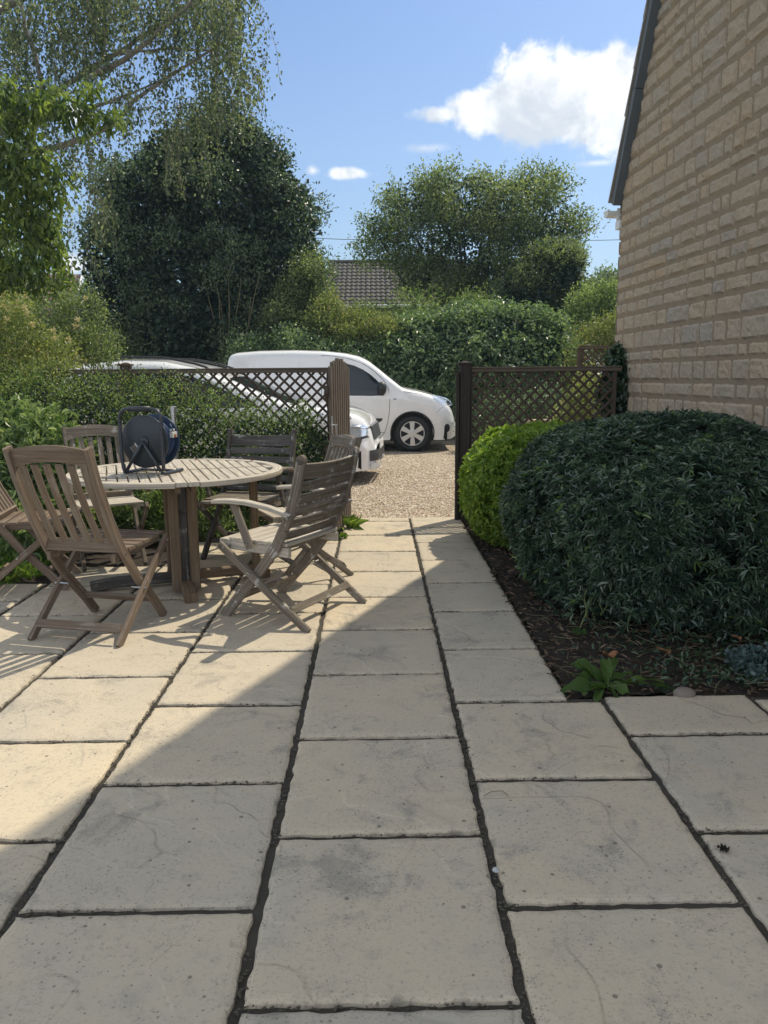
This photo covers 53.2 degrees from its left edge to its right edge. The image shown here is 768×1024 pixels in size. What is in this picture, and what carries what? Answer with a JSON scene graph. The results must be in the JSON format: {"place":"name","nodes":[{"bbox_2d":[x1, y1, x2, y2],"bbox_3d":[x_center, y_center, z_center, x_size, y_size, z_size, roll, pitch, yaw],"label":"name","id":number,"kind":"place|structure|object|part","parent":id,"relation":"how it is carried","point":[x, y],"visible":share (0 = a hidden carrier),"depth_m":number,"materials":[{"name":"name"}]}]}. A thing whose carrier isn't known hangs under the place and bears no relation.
{"place":"outdoors","nodes":[
{"label":"outdoors","id":0,"kind":"place"},
{"bbox_2d":[0,521,263,584],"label":"flower bed","id":1,"kind":"object","parent":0,"point":[100,559],"visible":0.04,"depth_m":5.67,"materials":[{"name":"soil"}]},
{"bbox_2d":[0,535,78,584],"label":"grass","id":2,"kind":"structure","parent":1,"relation":"on","point":[25,568],"depth_m":5.25,"materials":[{"name":"green plant"}]},
{"bbox_2d":[0,393,114,556],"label":"lance leaved plant","id":3,"kind":"object","parent":1,"relation":"on","point":[42,426],"visible":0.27,"depth_m":5.64,"materials":[{"name":"green plant"}]},
{"bbox_2d":[87,481,163,528],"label":"bed plant","id":4,"kind":"object","parent":1,"relation":"on","point":[123,516],"visible":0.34,"depth_m":6.10,"materials":[{"name":"green plant"}]},
{"bbox_2d":[140,489,164,542],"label":"bed plant","id":5,"kind":"object","parent":1,"relation":"on","point":[159,524],"visible":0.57,"depth_m":6.15,"materials":[{"name":"green plant"}]},
{"bbox_2d":[0,356,346,524],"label":"privet shrub","id":6,"kind":"object","parent":1,"relation":"on","point":[95,394],"visible":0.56,"depth_m":6.53,"materials":[{"name":"green plant"}]},
{"bbox_2d":[169,406,178,458],"bbox_3d":[-1.617,-0.274,5.977,0.053,1.090,0.053,-1,10,-1],"label":"steel pole","id":7,"kind":"object","parent":1,"relation":"on","point":[172,409],"visible":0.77,"depth_m":5.88,"materials":[{"name":"silver metal"}]},
{"bbox_2d":[196,486,249,540],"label":"bed plant","id":8,"kind":"object","parent":1,"relation":"on","point":[203,524],"visible":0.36,"depth_m":6.22,"materials":[{"name":"green plant"}]},
{"bbox_2d":[233,509,343,529],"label":"bed plant","id":9,"kind":"object","parent":1,"relation":"on","point":[262,521],"visible":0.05,"depth_m":6.42,"materials":[{"name":"green plant"}]},
{"bbox_2d":[0,0,645,374],"label":"sky","id":10,"kind":"structure","parent":0,"point":[368,86],"materials":[{"name":"blue"}]},
{"bbox_2d":[66,222,618,240],"bbox_3d":[0.596,-10.929,28.538,46.473,1.653,0.020,-1,10,-1],"label":"overhead cable","id":11,"kind":"object","parent":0,"point":[424,240],"visible":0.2,"depth_m":28.64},
{"bbox_2d":[0,517,767,1023],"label":"patio","id":12,"kind":"structure","parent":0,"point":[210,883],"depth_m":2.31,"materials":[{"name":"beige stone"}]},
{"bbox_2d":[0,481,81,590],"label":"garden chair","id":13,"kind":"object","parent":12,"relation":"on","point":[13,516],"visible":0.65,"depth_m":4.75,"materials":[{"name":"brown wood"}]},
{"bbox_2d":[2,445,168,647],"bbox_3d":[-1.505,0.135,3.966,0.532,1.017,0.674,2,10,12],"label":"garden chair","id":14,"kind":"object","parent":12,"relation":"on","point":[109,536],"visible":0.99,"depth_m":3.82,"materials":[{"name":"brown wood"}]},
{"bbox_2d":[62,424,148,570],"bbox_3d":[-2.021,-0.122,5.535,0.514,0.982,0.651,-6,11,-28],"label":"garden chair","id":15,"kind":"object","parent":12,"relation":"on","point":[116,497],"visible":0.57,"depth_m":5.63,"materials":[{"name":"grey wood"}]},
{"bbox_2d":[66,459,282,603],"bbox_3d":[-1.294,0.098,4.878,1.308,0.740,1.300,-4,11,-19],"label":"gateleg table","id":16,"kind":"object","parent":12,"relation":"on","point":[185,574],"visible":0.81,"depth_m":4.68,"materials":[{"name":"brown wood"}]},
{"bbox_2d":[117,406,183,474],"bbox_3d":[-1.398,-0.436,4.605,0.321,0.406,0.241,2,10,15],"label":"cable reel","id":17,"kind":"object","parent":16,"relation":"on","point":[147,442],"visible":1,"depth_m":4.54,"materials":[{"name":"black plastic"}]},
{"bbox_2d":[197,428,299,563],"bbox_3d":[-0.997,-0.134,5.701,0.656,0.937,0.617,2,10,14],"label":"garden armchair","id":18,"kind":"object","parent":12,"relation":"on","point":[265,444],"visible":0.6,"depth_m":5.80,"materials":[{"name":"brown wood"}]},
{"bbox_2d":[211,446,366,632],"bbox_3d":[-0.516,0.113,4.286,0.617,0.937,0.656,5,11,28],"label":"garden armchair","id":19,"kind":"object","parent":12,"relation":"on","point":[272,541],"visible":0.98,"depth_m":4.13,"materials":[{"name":"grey wood"}]},
{"bbox_2d":[258,434,361,576],"bbox_3d":[-0.508,-0.040,5.141,0.619,0.933,0.488,-5,11,-26],"label":"garden chair","id":20,"kind":"object","parent":12,"relation":"on","point":[348,442],"visible":0.38,"depth_m":5.09,"materials":[{"name":"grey wood"}]},
{"bbox_2d":[324,358,350,531],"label":"picket gate","id":21,"kind":"structure","parent":12,"relation":"on","point":[336,391],"depth_m":6.39,"materials":[{"name":"wood"}]},
{"bbox_2d":[339,531,347,539],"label":"weed tuft","id":22,"kind":"object","parent":12,"relation":"on","point":[344,535],"visible":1,"depth_m":6.27,"materials":[{"name":"green plant"}]},
{"bbox_2d":[342,514,367,529],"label":"weed tuft","id":23,"kind":"object","parent":12,"relation":"on","point":[353,521],"visible":1,"depth_m":6.65,"materials":[{"name":"green plant"}]},
{"bbox_2d":[0,520,767,1019],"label":"joint debris","id":24,"kind":"object","parent":12,"relation":"on","point":[248,954],"visible":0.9,"depth_m":2.49,"materials":[{"name":"soil"}]},
{"bbox_2d":[492,867,499,872],"bbox_3d":[0.299,0.955,2.046,0.019,0.011,0.019,-1,10,-1],"label":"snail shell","id":25,"kind":"object","parent":12,"relation":"on","point":[495,870],"visible":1,"depth_m":2.04},
{"bbox_2d":[560,657,674,701],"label":"dock weed","id":26,"kind":"object","parent":12,"relation":"on","point":[582,685],"visible":0.98,"depth_m":3.24,"materials":[{"name":"green plant"}]},
{"bbox_2d":[673,686,695,697],"bbox_3d":[1.242,0.751,3.169,0.077,0.052,0.079,-10,14,-42],"label":"stone","id":27,"kind":"object","parent":12,"relation":"on","point":[684,692],"visible":0.88,"depth_m":3.15,"materials":[{"name":"grey stone"}]},
{"bbox_2d":[716,843,729,852],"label":"withered leaf","id":28,"kind":"object","parent":12,"relation":"on","point":[723,848],"visible":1,"depth_m":2.13,"materials":[{"name":"plant"}]},
{"bbox_2d":[328,259,455,322],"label":"house","id":29,"kind":"structure","parent":0,"point":[352,284],"depth_m":26.34,"materials":[{"name":"tile"}]},
{"bbox_2d":[351,439,494,518],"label":"gravel drive","id":30,"kind":"structure","parent":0,"point":[440,450],"depth_m":10.60,"materials":[{"name":"beige gravel"}]},
{"bbox_2d":[0,287,87,433],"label":"honeysuckle","id":31,"kind":"object","parent":30,"relation":"on","point":[45,345],"visible":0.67,"depth_m":6.83,"materials":[{"name":"green plant"}]},
{"bbox_2d":[0,73,133,311],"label":"cherry tree","id":32,"kind":"object","parent":30,"relation":"on","point":[27,220],"visible":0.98,"depth_m":8.04,"materials":[{"name":"green plant"}]},
{"bbox_2d":[33,278,127,436],"bbox_3d":[-3.230,-1.267,8.169,1.046,2.374,0.869,-1,10,-1],"label":"mixed shrub","id":33,"kind":"object","parent":30,"relation":"on","point":[89,340],"visible":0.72,"depth_m":7.96,"materials":[{"name":"green plant"}]},
{"bbox_2d":[0,0,281,326],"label":"weeping birch","id":34,"kind":"object","parent":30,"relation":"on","point":[94,36],"visible":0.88,"depth_m":11.77,"materials":[{"name":"green plant"}]},
{"bbox_2d":[47,356,384,471],"bbox_3d":[-2.248,-1.249,10.196,4.459,1.619,1.859,0,10,4],"label":"white car","id":35,"kind":"object","parent":30,"relation":"on","point":[364,426],"visible":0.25,"depth_m":9.42,"materials":[{"name":"paint"}]},
{"bbox_3d":[-2.806,-1.508,9.375,2.650,0.480,0.168,0,10,4],"label":"window","id":36,"kind":"part","parent":35,"relation":"part of","materials":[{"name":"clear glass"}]},
{"bbox_2d":[228,343,454,451],"bbox_3d":[-0.771,-2.126,14.219,4.130,1.967,1.991,-1,10,-1],"label":"white van","id":37,"kind":"object","parent":30,"relation":"on","point":[411,419],"visible":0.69,"depth_m":13.42,"materials":[{"name":"paint"}]},
{"bbox_3d":[-0.475,-2.328,13.386,0.952,0.564,0.089,-1,10,-1],"label":"window","id":38,"kind":"part","parent":37,"relation":"part of","materials":[{"name":"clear glass"}]},
{"bbox_2d":[351,459,454,517],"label":"pebbles","id":39,"kind":"object","parent":30,"relation":"on","point":[379,513],"visible":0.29,"depth_m":8.76,"materials":[{"name":"beige gravel"}]},
{"bbox_2d":[452,375,567,445],"bbox_3d":[2.403,-1.729,13.521,2.363,1.348,1.316,-1,10,-1],"label":"dark shrub","id":40,"kind":"object","parent":30,"relation":"on","point":[528,412],"visible":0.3,"depth_m":13.38,"materials":[{"name":"green plant"}]},
{"bbox_2d":[524,419,551,424],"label":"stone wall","id":41,"kind":"structure","parent":30,"relation":"on","point":[528,421],"depth_m":12.76,"materials":[{"name":"beige stone"}]},
{"bbox_2d":[547,361,601,422],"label":"sunlit shrub","id":42,"kind":"object","parent":30,"relation":"on","point":[572,401],"visible":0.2,"depth_m":10.42,"materials":[{"name":"green plant"}]},
{"bbox_2d":[558,305,617,397],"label":"leafy shrub","id":43,"kind":"object","parent":30,"relation":"on","point":[602,335],"visible":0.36,"depth_m":15.10,"materials":[{"name":"green plant"}]},
{"bbox_2d":[209,395,767,698],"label":"ground","id":44,"kind":"structure","parent":0,"point":[542,653],"depth_m":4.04,"materials":[{"name":"brown soil"}]},
{"bbox_2d":[0,275,86,344],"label":"background shrub","id":45,"kind":"object","parent":44,"relation":"on","point":[63,302],"visible":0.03,"depth_m":19.91,"materials":[{"name":"green plant"}]},
{"bbox_2d":[12,268,93,379],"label":"cottage","id":46,"kind":"structure","parent":44,"relation":"on","point":[80,276],"depth_m":26.24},
{"bbox_2d":[0,297,148,375],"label":"background shrub","id":47,"kind":"object","parent":44,"relation":"on","point":[132,353],"visible":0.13,"depth_m":15.98,"materials":[{"name":"green plant"}]},
{"bbox_2d":[1,362,328,520],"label":"trellis fence","id":48,"kind":"object","parent":44,"relation":"on","point":[320,371],"visible":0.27,"depth_m":6.88,"materials":[{"name":"brown wood"}]},
{"bbox_2d":[66,80,343,366],"bbox_3d":[-4.171,-5.660,17.651,6.577,7.813,4.412,-1,10,-1],"label":"evergreen tree","id":49,"kind":"object","parent":44,"relation":"on","point":[241,238],"visible":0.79,"depth_m":16.41,"materials":[{"name":"green plant"}]},
{"bbox_2d":[248,245,343,349],"bbox_3d":[-1.847,-3.685,16.657,2.159,4.150,1.682,-1,10,-1],"label":"leafy shrub","id":50,"kind":"object","parent":44,"relation":"on","point":[281,309],"visible":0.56,"depth_m":16.36,"materials":[{"name":"green plant"}]},
{"bbox_2d":[213,321,396,376],"bbox_3d":[-1.647,-2.828,16.457,4.136,2.545,2.389,-1,10,-1],"label":"mixed shrub","id":51,"kind":"object","parent":44,"relation":"on","point":[299,338],"visible":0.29,"depth_m":15.77,"materials":[{"name":"green plant"}]},
{"bbox_2d":[296,287,408,351],"bbox_3d":[-0.667,-3.208,16.574,2.484,3.231,1.740,-1,10,-1],"label":"yellowing shrub","id":52,"kind":"object","parent":44,"relation":"on","point":[347,324],"visible":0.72,"depth_m":16.04,"materials":[{"name":"green plant"}]},
{"bbox_2d":[342,296,385,320],"bbox_3d":[-0.501,-3.614,18.671,1.123,3.283,1.112,-1,10,-1],"label":"buddleia","id":53,"kind":"object","parent":44,"relation":"on","point":[355,302],"visible":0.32,"depth_m":18.35,"materials":[{"name":"green plant"}]},
{"bbox_2d":[368,274,460,335],"bbox_3d":[0.681,-3.901,18.685,2.441,3.830,2.092,-1,10,-1],"label":"buddleia","id":54,"kind":"object","parent":44,"relation":"on","point":[428,304],"visible":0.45,"depth_m":18.39,"materials":[{"name":"green plant"}]},
{"bbox_2d":[336,295,587,439],"bbox_3d":[1.526,-2.946,17.046,6.091,3.643,3.559,-1,10,-1],"label":"clipped hedge","id":55,"kind":"object","parent":44,"relation":"on","point":[431,350],"visible":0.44,"depth_m":15.85,"materials":[{"name":"green plant"}]},
{"bbox_2d":[439,281,503,332],"bbox_3d":[2.107,-3.798,18.695,1.604,3.599,1.621,-5,11,-24],"label":"buddleia","id":56,"kind":"object","parent":44,"relation":"on","point":[475,296],"visible":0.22,"depth_m":18.21,"materials":[{"name":"green plant"}]},
{"bbox_2d":[338,146,609,361],"bbox_3d":[2.498,-6.263,21.346,7.603,7.523,3.939,-1,10,-1],"label":"garden tree","id":57,"kind":"object","parent":44,"relation":"on","point":[434,205],"visible":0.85,"depth_m":20.38,"materials":[{"name":"green plant"}]},
{"bbox_2d":[456,418,578,552],"bbox_3d":[1.296,-0.201,6.102,1.436,1.075,1.256,-1,10,-1],"label":"lime shrub","id":58,"kind":"object","parent":44,"relation":"on","point":[485,469],"visible":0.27,"depth_m":5.82,"materials":[{"name":"green plant"}]},
{"bbox_2d":[454,361,621,526],"bbox_3d":[1.387,-0.609,6.975,1.486,1.515,0.128,-1,10,-1],"label":"trellis fence","id":59,"kind":"object","parent":44,"relation":"on","point":[464,415],"visible":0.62,"depth_m":6.89,"materials":[{"name":"brown wood"}]},
{"bbox_2d":[484,234,599,365],"bbox_3d":[3.955,-4.619,19.451,2.963,4.890,2.480,-1,10,-1],"label":"round shrub tree","id":60,"kind":"object","parent":44,"relation":"on","point":[548,271],"visible":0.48,"depth_m":18.82,"materials":[{"name":"green plant"}]},
{"bbox_2d":[569,627,586,635],"bbox_3d":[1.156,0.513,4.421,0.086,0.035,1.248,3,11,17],"label":"seedling","id":61,"kind":"object","parent":44,"relation":"on","point":[579,632],"visible":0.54,"depth_m":3.88,"materials":[{"name":"green plant"}]},
{"bbox_2d":[561,272,618,400],"bbox_3d":[5.129,-3.788,18.164,2.446,3.719,1.782,-1,10,-1],"label":"leafy shrub","id":62,"kind":"object","parent":44,"relation":"on","point":[588,301],"visible":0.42,"depth_m":17.62,"materials":[{"name":"green plant"}]},
{"bbox_2d":[576,345,613,416],"bbox_3d":[3.831,-1.597,11.540,1.896,1.830,0.102,-1,10,-1],"label":"trellis fence","id":63,"kind":"object","parent":44,"relation":"on","point":[581,354],"visible":0.1,"depth_m":11.39,"materials":[{"name":"brown wood"}]},
{"bbox_2d":[584,260,618,305],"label":"distant tree","id":64,"kind":"object","parent":44,"relation":"on","point":[611,273],"visible":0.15,"depth_m":40.28,"materials":[{"name":"green plant"}]},
{"bbox_2d":[603,651,617,656],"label":"dead leaf","id":65,"kind":"object","parent":44,"relation":"on","point":[612,654],"visible":0.93,"depth_m":3.60,"materials":[{"name":"orange plant"}]},
{"bbox_2d":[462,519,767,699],"bbox_3d":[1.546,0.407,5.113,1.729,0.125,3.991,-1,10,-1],"label":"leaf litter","id":66,"kind":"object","parent":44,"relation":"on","point":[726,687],"visible":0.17,"depth_m":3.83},
{"bbox_2d":[497,406,767,644],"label":"dark shrub dome","id":67,"kind":"object","parent":44,"relation":"on","point":[639,520],"visible":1,"depth_m":3.88,"materials":[{"name":"green plant"}]},
{"bbox_2d":[526,600,767,695],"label":"dry twigs","id":68,"kind":"object","parent":44,"relation":"on","point":[650,649],"visible":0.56,"depth_m":3.74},
{"bbox_2d":[534,589,767,691],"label":"ground cover","id":69,"kind":"object","parent":44,"relation":"on","point":[703,670],"visible":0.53,"depth_m":3.55,"materials":[{"name":"green plant"}]},
{"bbox_2d":[657,646,670,654],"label":"dead leaf","id":70,"kind":"object","parent":44,"relation":"on","point":[664,650],"visible":0.84,"depth_m":3.61,"materials":[{"name":"brown plant"}]},
{"bbox_2d":[603,0,767,561],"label":"stone house","id":71,"kind":"structure","parent":44,"relation":"on","point":[688,195],"depth_m":5.60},
{"bbox_2d":[593,341,629,417],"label":"ivy","id":72,"kind":"object","parent":71,"relation":"attached to","point":[614,356],"visible":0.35,"depth_m":7.01,"materials":[{"name":"green plant"}]},
{"bbox_2d":[724,641,767,686],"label":"blue leaved plant","id":73,"kind":"object","parent":44,"relation":"on","point":[751,654],"visible":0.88,"depth_m":3.37,"materials":[{"name":"teal plant"}]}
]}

